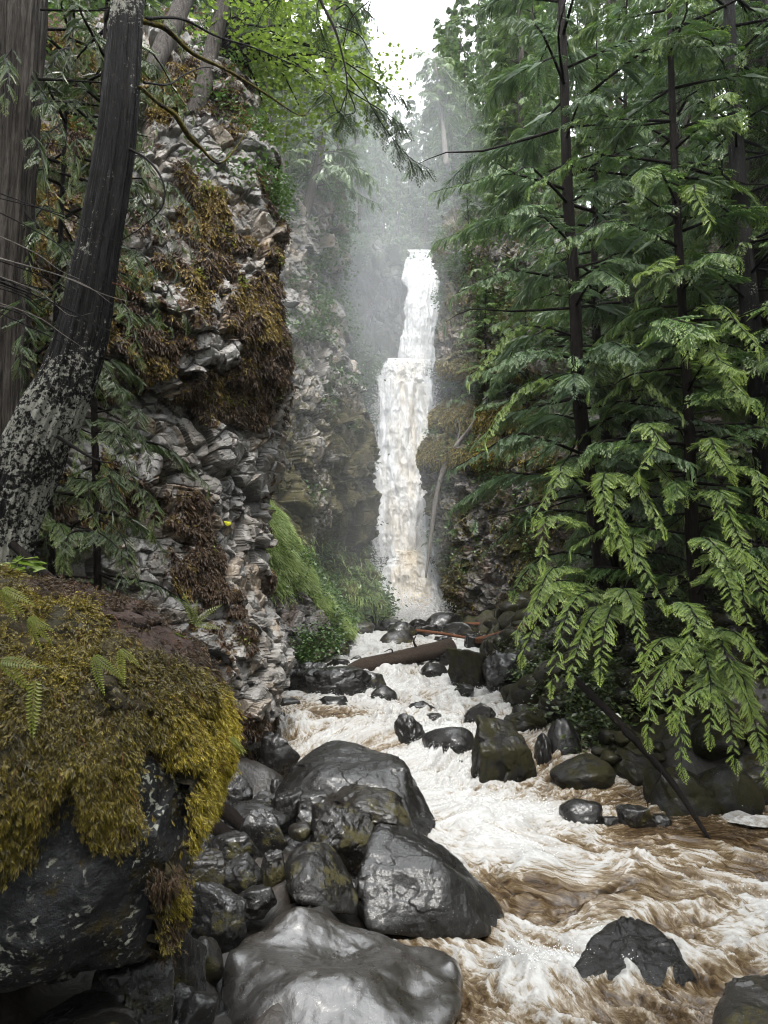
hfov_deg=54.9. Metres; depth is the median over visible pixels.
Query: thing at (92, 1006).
boulder
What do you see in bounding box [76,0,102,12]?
conifer tree
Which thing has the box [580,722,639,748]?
boulder
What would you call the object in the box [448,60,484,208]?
conifer tree
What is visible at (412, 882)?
boulder
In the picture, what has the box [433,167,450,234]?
conifer tree
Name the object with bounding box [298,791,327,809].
boulder
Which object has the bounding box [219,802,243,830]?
driftwood
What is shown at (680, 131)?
conifer tree
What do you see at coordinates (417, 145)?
conifer tree
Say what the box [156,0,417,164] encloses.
maple tree
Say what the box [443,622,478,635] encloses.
boulder
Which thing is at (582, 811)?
boulder
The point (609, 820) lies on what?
boulder
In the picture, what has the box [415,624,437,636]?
boulder
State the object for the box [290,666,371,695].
boulder
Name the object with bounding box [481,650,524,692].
boulder
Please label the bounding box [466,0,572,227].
conifer tree
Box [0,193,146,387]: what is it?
bare shrub
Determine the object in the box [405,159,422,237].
conifer tree
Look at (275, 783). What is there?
boulder
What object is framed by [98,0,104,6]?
cedar tree
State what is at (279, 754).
boulder
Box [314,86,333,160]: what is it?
conifer tree
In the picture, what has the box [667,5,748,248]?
conifer tree
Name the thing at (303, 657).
cliff plants
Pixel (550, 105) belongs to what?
conifer tree
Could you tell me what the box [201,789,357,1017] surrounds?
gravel
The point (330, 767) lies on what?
boulder
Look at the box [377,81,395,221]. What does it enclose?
conifer tree
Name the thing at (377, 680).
boulder
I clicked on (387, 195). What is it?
conifer tree
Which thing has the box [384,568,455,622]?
water spray
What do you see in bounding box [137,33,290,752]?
cliff plants
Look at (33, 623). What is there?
fern
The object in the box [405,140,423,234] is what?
conifer tree
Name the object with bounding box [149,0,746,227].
sky
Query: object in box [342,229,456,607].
cliff
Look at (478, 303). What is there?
cedar tree
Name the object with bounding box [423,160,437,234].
conifer tree
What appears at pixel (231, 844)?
boulder
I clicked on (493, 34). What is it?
conifer tree
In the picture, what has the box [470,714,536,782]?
boulder
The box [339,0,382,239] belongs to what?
conifer tree
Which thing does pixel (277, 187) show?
cliff plants
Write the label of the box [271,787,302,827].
boulder
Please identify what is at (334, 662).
boulder
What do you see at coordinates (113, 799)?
boulder
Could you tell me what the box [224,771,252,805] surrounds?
boulder
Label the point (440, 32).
conifer tree
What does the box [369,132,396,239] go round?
conifer tree
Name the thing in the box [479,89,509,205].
conifer tree
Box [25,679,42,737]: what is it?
fern
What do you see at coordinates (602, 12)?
conifer tree
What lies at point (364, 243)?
cliff plants
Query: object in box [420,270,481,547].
conifer tree
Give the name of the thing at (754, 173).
cedar tree
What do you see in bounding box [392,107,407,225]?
conifer tree
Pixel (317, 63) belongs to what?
conifer tree
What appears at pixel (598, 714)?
rocky bank
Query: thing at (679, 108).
cedar tree
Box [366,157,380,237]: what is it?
conifer tree
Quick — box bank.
[267,514,351,661]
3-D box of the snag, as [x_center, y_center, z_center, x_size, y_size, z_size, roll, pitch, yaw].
[-0.236,3.029,20.124,0.824,0.687,0.273,0,-6,0]
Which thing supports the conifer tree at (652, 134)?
on the ground at (26, 1005)
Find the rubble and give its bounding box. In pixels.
[478,549,767,765]
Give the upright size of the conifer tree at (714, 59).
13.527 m
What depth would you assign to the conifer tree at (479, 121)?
39.59 m
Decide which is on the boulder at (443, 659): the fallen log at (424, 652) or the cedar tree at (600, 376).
the fallen log at (424, 652)
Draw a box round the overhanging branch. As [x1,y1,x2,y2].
[252,0,436,186]
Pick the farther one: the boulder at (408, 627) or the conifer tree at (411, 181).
the conifer tree at (411, 181)
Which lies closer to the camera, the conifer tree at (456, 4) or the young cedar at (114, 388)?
the young cedar at (114, 388)
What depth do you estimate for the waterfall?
26.32 m
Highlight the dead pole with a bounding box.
[557,663,710,838]
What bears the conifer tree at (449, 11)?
on the ground at (26, 1005)
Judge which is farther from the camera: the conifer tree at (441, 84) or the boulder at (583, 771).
the conifer tree at (441, 84)
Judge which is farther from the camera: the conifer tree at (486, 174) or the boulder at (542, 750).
the conifer tree at (486, 174)
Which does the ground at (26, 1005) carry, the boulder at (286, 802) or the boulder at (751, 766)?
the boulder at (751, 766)
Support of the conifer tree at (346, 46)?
on the ground at (26, 1005)
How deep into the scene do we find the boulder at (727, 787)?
7.40 m
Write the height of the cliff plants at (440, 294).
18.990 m
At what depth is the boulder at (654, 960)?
4.50 m
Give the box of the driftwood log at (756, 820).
[728,815,767,826]
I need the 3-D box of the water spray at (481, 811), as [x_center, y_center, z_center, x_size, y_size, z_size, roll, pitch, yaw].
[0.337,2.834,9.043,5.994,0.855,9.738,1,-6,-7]
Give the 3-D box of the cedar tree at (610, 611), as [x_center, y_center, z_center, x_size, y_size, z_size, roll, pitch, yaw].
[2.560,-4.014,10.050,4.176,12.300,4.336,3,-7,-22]
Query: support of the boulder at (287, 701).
on the ground at (26, 1005)
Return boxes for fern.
[0,587,35,621]
[0,656,47,692]
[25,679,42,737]
[27,616,54,650]
[90,654,123,695]
[116,648,140,686]
[182,592,221,629]
[230,736,246,755]
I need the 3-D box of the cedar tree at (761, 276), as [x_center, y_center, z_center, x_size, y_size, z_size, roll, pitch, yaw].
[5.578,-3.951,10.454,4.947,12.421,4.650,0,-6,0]
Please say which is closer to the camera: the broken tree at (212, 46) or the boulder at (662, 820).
the boulder at (662, 820)
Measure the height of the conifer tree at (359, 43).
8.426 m
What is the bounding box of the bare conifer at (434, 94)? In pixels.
[408,48,471,166]
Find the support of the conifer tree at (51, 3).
on the ground at (26, 1005)
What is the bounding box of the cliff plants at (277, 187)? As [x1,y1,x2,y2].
[42,0,297,242]
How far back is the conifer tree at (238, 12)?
21.04 m
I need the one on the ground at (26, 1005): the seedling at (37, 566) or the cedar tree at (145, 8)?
the cedar tree at (145, 8)
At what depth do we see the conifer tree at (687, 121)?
15.72 m
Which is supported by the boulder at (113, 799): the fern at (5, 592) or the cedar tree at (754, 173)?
the fern at (5, 592)
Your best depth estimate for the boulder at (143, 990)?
2.86 m
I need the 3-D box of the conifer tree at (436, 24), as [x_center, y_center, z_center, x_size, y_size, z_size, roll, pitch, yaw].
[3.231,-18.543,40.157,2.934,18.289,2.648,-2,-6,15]
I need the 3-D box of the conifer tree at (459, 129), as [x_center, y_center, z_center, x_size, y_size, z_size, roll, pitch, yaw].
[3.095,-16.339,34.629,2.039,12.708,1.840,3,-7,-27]
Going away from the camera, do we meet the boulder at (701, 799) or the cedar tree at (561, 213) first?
the boulder at (701, 799)
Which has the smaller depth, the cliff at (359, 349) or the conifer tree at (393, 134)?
the cliff at (359, 349)
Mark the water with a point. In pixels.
(681, 881)
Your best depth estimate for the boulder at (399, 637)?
17.39 m
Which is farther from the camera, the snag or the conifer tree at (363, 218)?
the conifer tree at (363, 218)
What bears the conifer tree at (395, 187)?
on the ground at (26, 1005)
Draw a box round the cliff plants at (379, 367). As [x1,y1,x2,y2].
[342,287,395,586]
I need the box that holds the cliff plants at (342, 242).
[272,142,407,623]
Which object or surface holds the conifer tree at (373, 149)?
on the ground at (26, 1005)
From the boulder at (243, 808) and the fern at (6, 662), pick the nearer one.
the fern at (6, 662)
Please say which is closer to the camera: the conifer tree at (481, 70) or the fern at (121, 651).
the fern at (121, 651)
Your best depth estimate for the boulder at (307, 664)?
13.76 m
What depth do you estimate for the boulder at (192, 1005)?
3.34 m
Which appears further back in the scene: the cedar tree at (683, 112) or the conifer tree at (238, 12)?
the conifer tree at (238, 12)
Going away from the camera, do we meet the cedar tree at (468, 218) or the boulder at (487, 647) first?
the boulder at (487, 647)
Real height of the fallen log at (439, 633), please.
0.205 m
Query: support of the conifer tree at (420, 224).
on the ground at (26, 1005)
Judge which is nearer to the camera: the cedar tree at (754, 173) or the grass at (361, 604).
the cedar tree at (754, 173)
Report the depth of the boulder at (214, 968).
4.06 m
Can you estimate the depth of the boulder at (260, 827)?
5.57 m
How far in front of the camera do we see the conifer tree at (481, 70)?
40.85 m
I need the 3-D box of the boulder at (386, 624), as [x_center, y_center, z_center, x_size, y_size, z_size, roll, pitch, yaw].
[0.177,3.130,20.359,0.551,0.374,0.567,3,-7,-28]
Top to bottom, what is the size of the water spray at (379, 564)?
9.377 m
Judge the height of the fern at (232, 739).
0.077 m
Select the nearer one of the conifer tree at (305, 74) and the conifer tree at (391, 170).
the conifer tree at (305, 74)
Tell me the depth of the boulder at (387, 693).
12.20 m
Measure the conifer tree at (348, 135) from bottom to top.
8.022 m
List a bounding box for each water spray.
[254,672,767,968]
[365,370,452,612]
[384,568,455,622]
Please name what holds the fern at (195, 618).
attached to the cliff at (241, 473)
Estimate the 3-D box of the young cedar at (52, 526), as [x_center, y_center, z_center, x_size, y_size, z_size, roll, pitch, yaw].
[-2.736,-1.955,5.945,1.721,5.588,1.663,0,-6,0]
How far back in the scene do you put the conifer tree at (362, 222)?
35.87 m
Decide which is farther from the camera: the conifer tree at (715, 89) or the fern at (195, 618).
the conifer tree at (715, 89)
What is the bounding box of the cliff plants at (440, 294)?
[417,199,752,621]
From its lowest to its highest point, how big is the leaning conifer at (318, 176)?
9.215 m
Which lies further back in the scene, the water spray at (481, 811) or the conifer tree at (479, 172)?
the conifer tree at (479, 172)
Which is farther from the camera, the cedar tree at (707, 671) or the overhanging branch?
the cedar tree at (707, 671)
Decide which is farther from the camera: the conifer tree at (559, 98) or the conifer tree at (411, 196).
the conifer tree at (411, 196)
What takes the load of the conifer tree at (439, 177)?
on the ground at (26, 1005)
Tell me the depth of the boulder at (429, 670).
14.00 m
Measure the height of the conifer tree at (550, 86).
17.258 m
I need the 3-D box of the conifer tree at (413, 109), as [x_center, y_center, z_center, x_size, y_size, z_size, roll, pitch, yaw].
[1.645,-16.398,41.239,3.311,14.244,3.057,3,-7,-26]
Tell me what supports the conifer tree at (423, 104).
on the ground at (26, 1005)
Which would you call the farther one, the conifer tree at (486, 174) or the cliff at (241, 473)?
the conifer tree at (486, 174)
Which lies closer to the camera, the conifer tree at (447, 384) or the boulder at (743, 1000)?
the boulder at (743, 1000)
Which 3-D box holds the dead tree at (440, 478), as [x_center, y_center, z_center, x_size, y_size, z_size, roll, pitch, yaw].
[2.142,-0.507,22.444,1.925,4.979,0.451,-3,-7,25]
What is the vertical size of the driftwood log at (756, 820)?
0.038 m
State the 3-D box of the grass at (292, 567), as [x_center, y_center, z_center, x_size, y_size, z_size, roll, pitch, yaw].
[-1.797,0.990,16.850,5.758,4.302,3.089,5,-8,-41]
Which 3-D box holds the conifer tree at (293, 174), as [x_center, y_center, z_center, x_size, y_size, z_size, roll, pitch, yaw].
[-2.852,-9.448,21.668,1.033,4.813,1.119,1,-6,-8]
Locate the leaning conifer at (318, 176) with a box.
[269,0,396,224]
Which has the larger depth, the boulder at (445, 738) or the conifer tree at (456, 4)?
the conifer tree at (456, 4)
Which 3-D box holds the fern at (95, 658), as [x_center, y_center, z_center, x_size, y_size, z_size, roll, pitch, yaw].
[-0.918,0.541,2.450,0.119,0.137,0.024,0,-6,0]
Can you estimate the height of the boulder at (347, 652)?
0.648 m
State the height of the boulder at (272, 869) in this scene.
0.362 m
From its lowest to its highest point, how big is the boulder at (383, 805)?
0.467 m
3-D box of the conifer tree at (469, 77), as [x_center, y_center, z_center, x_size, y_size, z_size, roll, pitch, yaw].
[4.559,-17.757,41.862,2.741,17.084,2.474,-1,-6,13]
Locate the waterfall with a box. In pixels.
[372,250,445,621]
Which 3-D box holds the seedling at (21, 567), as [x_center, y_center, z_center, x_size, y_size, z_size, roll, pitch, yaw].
[-1.610,0.290,3.250,0.164,0.148,0.136,-4,-7,31]
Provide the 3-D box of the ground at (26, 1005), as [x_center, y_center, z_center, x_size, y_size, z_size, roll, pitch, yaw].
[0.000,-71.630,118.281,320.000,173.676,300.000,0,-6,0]
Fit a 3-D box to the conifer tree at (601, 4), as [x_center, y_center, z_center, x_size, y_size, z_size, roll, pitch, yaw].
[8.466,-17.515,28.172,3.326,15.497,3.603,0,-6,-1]
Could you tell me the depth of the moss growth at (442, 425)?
22.64 m
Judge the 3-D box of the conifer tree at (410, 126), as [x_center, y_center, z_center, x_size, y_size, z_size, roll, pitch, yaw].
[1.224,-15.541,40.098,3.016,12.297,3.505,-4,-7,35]
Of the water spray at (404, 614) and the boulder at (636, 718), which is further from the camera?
the water spray at (404, 614)
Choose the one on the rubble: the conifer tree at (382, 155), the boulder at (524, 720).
the boulder at (524, 720)
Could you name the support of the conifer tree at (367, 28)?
on the ground at (26, 1005)
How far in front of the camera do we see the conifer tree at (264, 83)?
21.10 m
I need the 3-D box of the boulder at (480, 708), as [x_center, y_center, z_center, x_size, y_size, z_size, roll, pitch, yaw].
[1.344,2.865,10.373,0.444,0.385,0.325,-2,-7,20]
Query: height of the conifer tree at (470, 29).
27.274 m
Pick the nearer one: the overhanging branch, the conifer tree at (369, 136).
the overhanging branch
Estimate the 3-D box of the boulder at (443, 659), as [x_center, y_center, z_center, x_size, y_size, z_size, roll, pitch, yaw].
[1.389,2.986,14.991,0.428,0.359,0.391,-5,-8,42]
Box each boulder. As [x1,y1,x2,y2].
[0,558,257,992]
[30,989,137,1023]
[90,956,174,1023]
[172,981,218,1023]
[173,932,206,990]
[183,848,225,890]
[187,881,246,953]
[198,936,223,985]
[206,830,259,861]
[221,906,462,1023]
[223,800,289,832]
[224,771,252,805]
[224,851,262,893]
[238,884,276,920]
[240,808,287,857]
[258,731,299,777]
[260,849,285,886]
[270,778,281,792]
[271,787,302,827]
[275,740,435,835]
[280,698,299,705]
[283,658,300,690]
[284,842,357,914]
[288,822,311,841]
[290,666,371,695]
[296,810,311,825]
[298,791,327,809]
[300,661,326,669]
[310,803,374,872]
[319,696,347,705]
[323,783,412,827]
[326,659,349,665]
[332,639,349,656]
[356,823,503,938]
[357,621,374,633]
[365,670,385,688]
[370,685,397,700]
[380,630,413,643]
[381,619,401,629]
[387,621,415,635]
[394,713,424,744]
[409,619,425,627]
[409,701,434,708]
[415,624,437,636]
[420,663,447,677]
[422,727,473,753]
[425,612,461,631]
[427,713,441,720]
[434,635,451,640]
[439,652,447,665]
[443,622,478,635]
[445,648,490,688]
[454,683,473,696]
[464,633,481,647]
[464,702,495,722]
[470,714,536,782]
[479,634,496,655]
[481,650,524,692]
[504,709,546,731]
[533,733,551,765]
[535,696,566,720]
[547,718,580,755]
[550,753,615,789]
[559,798,602,824]
[574,916,696,986]
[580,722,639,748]
[599,816,619,825]
[611,748,656,785]
[615,804,657,828]
[628,705,663,734]
[642,766,721,817]
[652,813,671,826]
[697,764,764,814]
[712,974,767,1023]
[729,747,767,804]
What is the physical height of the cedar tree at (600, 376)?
10.040 m
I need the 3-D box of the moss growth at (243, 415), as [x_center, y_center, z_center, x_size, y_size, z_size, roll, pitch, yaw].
[-2.494,-2.604,8.478,2.698,11.162,5.411,0,-6,0]
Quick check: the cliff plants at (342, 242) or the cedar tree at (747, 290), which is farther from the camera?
the cliff plants at (342, 242)
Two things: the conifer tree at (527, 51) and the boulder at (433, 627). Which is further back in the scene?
the conifer tree at (527, 51)
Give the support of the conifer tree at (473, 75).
on the ground at (26, 1005)
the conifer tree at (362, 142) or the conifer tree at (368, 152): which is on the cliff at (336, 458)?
the conifer tree at (362, 142)
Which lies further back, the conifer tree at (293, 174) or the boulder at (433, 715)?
the conifer tree at (293, 174)
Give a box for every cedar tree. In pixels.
[0,0,107,437]
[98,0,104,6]
[143,0,163,20]
[187,0,214,33]
[402,0,753,698]
[445,178,487,281]
[455,259,511,410]
[464,0,752,607]
[472,124,513,262]
[480,23,735,658]
[480,234,550,433]
[524,0,767,789]
[524,125,610,372]
[540,0,745,539]
[578,0,751,523]
[584,0,767,651]
[588,0,767,384]
[651,55,767,578]
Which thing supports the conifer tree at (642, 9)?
on the ground at (26, 1005)
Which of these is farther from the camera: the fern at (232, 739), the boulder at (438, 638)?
the boulder at (438, 638)
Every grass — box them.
[266,500,359,645]
[298,534,391,622]
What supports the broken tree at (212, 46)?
on the cliff at (241, 473)
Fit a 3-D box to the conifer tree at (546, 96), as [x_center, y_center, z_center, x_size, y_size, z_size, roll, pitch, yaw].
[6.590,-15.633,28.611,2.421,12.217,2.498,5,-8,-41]
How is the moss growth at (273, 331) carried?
on the cliff at (241, 473)
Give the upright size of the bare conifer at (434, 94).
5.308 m
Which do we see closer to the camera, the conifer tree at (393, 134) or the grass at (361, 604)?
the grass at (361, 604)
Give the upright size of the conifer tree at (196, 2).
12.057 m
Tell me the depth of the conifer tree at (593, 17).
22.12 m
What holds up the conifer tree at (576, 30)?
on the cliff at (488, 587)
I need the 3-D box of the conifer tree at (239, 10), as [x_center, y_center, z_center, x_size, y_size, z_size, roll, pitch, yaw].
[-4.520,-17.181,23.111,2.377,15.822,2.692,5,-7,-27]
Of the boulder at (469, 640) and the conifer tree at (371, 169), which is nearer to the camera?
the boulder at (469, 640)
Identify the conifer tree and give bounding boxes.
[48,0,98,19]
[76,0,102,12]
[91,0,170,9]
[163,0,276,120]
[164,0,204,13]
[198,0,261,122]
[248,1,300,144]
[250,10,311,164]
[258,7,294,144]
[262,0,314,151]
[266,10,311,211]
[282,113,303,233]
[293,29,331,176]
[295,0,317,143]
[314,0,365,180]
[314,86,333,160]
[316,0,370,234]
[322,0,382,207]
[328,0,378,162]
[334,68,378,234]
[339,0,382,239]
[343,48,385,233]
[348,93,368,237]
[353,15,388,239]
[358,40,386,239]
[366,59,387,221]
[366,110,408,237]
[366,128,385,238]
[366,130,380,236]
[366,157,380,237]
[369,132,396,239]
[374,102,401,237]
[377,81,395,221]
[387,111,414,235]
[387,119,427,235]
[387,136,407,240]
[387,156,409,238]
[389,110,406,208]
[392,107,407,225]
[394,96,431,237]
[399,148,421,236]
[404,113,440,243]
[405,110,441,234]
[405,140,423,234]
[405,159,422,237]
[410,102,436,231]
[412,25,464,232]
[417,69,469,234]
[419,17,458,237]
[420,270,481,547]
[422,6,463,230]
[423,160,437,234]
[428,23,481,233]
[430,0,487,155]
[430,37,469,220]
[431,20,466,231]
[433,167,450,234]
[448,0,554,228]
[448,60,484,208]
[450,50,544,407]
[457,98,481,209]
[458,0,491,154]
[460,55,474,156]
[464,0,563,421]
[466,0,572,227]
[466,2,531,206]
[467,51,483,198]
[468,13,497,208]
[469,20,517,199]
[472,115,483,204]
[476,6,496,143]
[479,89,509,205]
[480,145,497,216]
[484,1,555,204]
[498,2,560,195]
[532,0,591,177]
[534,2,580,191]
[547,0,604,211]
[557,0,659,188]
[568,0,643,203]
[577,0,643,224]
[600,5,702,165]
[602,0,741,402]
[609,35,696,398]
[621,0,745,129]
[644,0,704,145]
[659,2,745,128]
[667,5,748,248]
[688,1,735,116]
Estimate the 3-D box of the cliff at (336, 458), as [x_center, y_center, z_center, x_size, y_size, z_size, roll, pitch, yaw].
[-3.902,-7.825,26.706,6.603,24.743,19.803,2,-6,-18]
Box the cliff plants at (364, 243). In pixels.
[349,216,422,364]
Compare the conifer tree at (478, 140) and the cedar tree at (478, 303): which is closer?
the cedar tree at (478, 303)
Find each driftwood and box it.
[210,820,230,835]
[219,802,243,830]
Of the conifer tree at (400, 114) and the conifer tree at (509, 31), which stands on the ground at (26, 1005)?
the conifer tree at (400, 114)
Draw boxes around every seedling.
[0,548,46,570]
[4,561,40,575]
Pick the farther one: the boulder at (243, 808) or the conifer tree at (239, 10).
the conifer tree at (239, 10)
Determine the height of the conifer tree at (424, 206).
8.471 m
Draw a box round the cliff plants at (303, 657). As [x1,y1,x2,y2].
[276,539,365,663]
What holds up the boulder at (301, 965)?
on the ground at (26, 1005)
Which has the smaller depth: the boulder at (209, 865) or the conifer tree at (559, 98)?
the boulder at (209, 865)
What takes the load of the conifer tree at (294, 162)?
on the cliff at (336, 458)
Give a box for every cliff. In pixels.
[21,2,299,760]
[271,158,386,624]
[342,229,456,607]
[342,304,451,611]
[418,200,755,620]
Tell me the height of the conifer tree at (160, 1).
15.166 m
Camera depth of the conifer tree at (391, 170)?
43.85 m
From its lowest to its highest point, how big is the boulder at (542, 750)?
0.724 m
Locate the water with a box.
[276,630,767,1023]
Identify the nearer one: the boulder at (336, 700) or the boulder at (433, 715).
the boulder at (433, 715)
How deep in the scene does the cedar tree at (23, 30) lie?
5.36 m
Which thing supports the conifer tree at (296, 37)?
on the cliff at (336, 458)
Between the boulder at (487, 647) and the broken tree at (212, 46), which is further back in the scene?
the boulder at (487, 647)
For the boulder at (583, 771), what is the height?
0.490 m
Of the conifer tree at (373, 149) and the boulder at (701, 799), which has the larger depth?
the conifer tree at (373, 149)
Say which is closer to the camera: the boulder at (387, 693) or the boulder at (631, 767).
the boulder at (631, 767)
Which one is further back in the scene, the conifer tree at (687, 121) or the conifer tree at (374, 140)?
the conifer tree at (374, 140)
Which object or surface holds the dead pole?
on the water
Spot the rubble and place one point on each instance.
(507, 612)
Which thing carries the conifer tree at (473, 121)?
on the ground at (26, 1005)
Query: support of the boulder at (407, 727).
on the ground at (26, 1005)
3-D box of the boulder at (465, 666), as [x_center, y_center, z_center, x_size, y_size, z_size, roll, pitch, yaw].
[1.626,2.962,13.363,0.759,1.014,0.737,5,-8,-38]
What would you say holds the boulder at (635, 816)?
in the water
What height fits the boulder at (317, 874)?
0.377 m
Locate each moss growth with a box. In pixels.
[29,16,290,631]
[29,28,296,761]
[415,203,751,615]
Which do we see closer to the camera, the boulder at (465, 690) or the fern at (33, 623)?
the fern at (33, 623)
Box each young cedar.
[11,0,157,598]
[24,0,209,614]
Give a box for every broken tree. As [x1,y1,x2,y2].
[145,0,193,79]
[187,0,229,110]
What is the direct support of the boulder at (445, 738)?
on the ground at (26, 1005)
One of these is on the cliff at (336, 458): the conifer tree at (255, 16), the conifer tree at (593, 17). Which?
the conifer tree at (255, 16)
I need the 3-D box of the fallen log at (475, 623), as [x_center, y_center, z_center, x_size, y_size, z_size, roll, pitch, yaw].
[2.501,3.109,20.536,0.793,0.117,0.089,-3,-7,23]
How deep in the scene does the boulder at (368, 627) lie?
18.97 m
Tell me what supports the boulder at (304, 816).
on the gravel
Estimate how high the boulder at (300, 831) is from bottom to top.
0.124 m
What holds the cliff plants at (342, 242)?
on the cliff at (336, 458)
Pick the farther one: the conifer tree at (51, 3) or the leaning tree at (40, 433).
the conifer tree at (51, 3)
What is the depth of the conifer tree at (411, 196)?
40.75 m
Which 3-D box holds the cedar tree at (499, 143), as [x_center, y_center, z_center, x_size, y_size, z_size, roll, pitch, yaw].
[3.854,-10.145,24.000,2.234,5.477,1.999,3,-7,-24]
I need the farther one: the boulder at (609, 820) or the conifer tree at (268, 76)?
the conifer tree at (268, 76)
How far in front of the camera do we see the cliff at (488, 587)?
22.12 m
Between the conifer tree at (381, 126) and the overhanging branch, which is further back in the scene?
the conifer tree at (381, 126)
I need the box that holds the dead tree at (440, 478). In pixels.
[425,416,481,577]
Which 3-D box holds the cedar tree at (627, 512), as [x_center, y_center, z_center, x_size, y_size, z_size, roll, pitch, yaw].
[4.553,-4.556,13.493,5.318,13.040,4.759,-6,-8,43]
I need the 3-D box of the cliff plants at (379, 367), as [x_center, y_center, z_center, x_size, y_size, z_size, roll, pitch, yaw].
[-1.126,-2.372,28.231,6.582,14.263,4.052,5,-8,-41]
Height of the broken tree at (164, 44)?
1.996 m
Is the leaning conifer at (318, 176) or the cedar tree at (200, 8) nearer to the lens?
the cedar tree at (200, 8)
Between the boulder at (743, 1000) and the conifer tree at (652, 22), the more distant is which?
the conifer tree at (652, 22)
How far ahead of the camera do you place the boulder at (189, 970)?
3.69 m
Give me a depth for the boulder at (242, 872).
5.00 m
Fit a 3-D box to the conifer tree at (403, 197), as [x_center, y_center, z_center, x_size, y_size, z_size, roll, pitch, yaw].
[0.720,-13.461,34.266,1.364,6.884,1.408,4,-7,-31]
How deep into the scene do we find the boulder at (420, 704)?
11.23 m
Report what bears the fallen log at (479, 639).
on the boulder at (487, 647)
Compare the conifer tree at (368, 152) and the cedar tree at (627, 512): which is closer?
the cedar tree at (627, 512)
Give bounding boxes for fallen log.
[347,636,456,670]
[416,629,464,638]
[464,622,479,624]
[475,621,544,642]
[521,536,636,634]
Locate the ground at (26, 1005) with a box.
[0,129,767,1023]
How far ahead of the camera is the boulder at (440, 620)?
19.77 m
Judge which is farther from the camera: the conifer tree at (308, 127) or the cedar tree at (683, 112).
the conifer tree at (308, 127)
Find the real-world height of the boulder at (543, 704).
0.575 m
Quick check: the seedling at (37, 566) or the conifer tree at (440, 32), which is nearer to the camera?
the seedling at (37, 566)
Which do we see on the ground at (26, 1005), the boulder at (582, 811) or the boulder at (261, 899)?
the boulder at (261, 899)
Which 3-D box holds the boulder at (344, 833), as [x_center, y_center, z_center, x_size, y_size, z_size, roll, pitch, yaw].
[-0.326,2.540,5.712,0.514,0.536,0.437,0,-6,0]
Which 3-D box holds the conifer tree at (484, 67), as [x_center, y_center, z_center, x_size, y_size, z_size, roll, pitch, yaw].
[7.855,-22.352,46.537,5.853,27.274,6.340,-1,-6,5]
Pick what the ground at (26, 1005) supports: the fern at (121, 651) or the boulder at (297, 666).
the boulder at (297, 666)
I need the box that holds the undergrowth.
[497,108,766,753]
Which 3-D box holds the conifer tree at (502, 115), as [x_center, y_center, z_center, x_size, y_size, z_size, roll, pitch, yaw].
[3.990,-7.636,23.840,3.700,15.089,4.301,2,-6,-18]
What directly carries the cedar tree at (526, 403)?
on the cliff at (488, 587)
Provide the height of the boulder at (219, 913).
0.454 m
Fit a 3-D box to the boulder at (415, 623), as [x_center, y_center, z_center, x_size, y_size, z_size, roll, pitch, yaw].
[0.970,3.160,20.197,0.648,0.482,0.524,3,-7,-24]
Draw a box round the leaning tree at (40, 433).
[0,0,314,582]
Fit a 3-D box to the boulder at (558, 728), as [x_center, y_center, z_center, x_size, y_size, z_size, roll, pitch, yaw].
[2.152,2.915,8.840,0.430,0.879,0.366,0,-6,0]
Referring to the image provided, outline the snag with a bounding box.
[362,612,388,631]

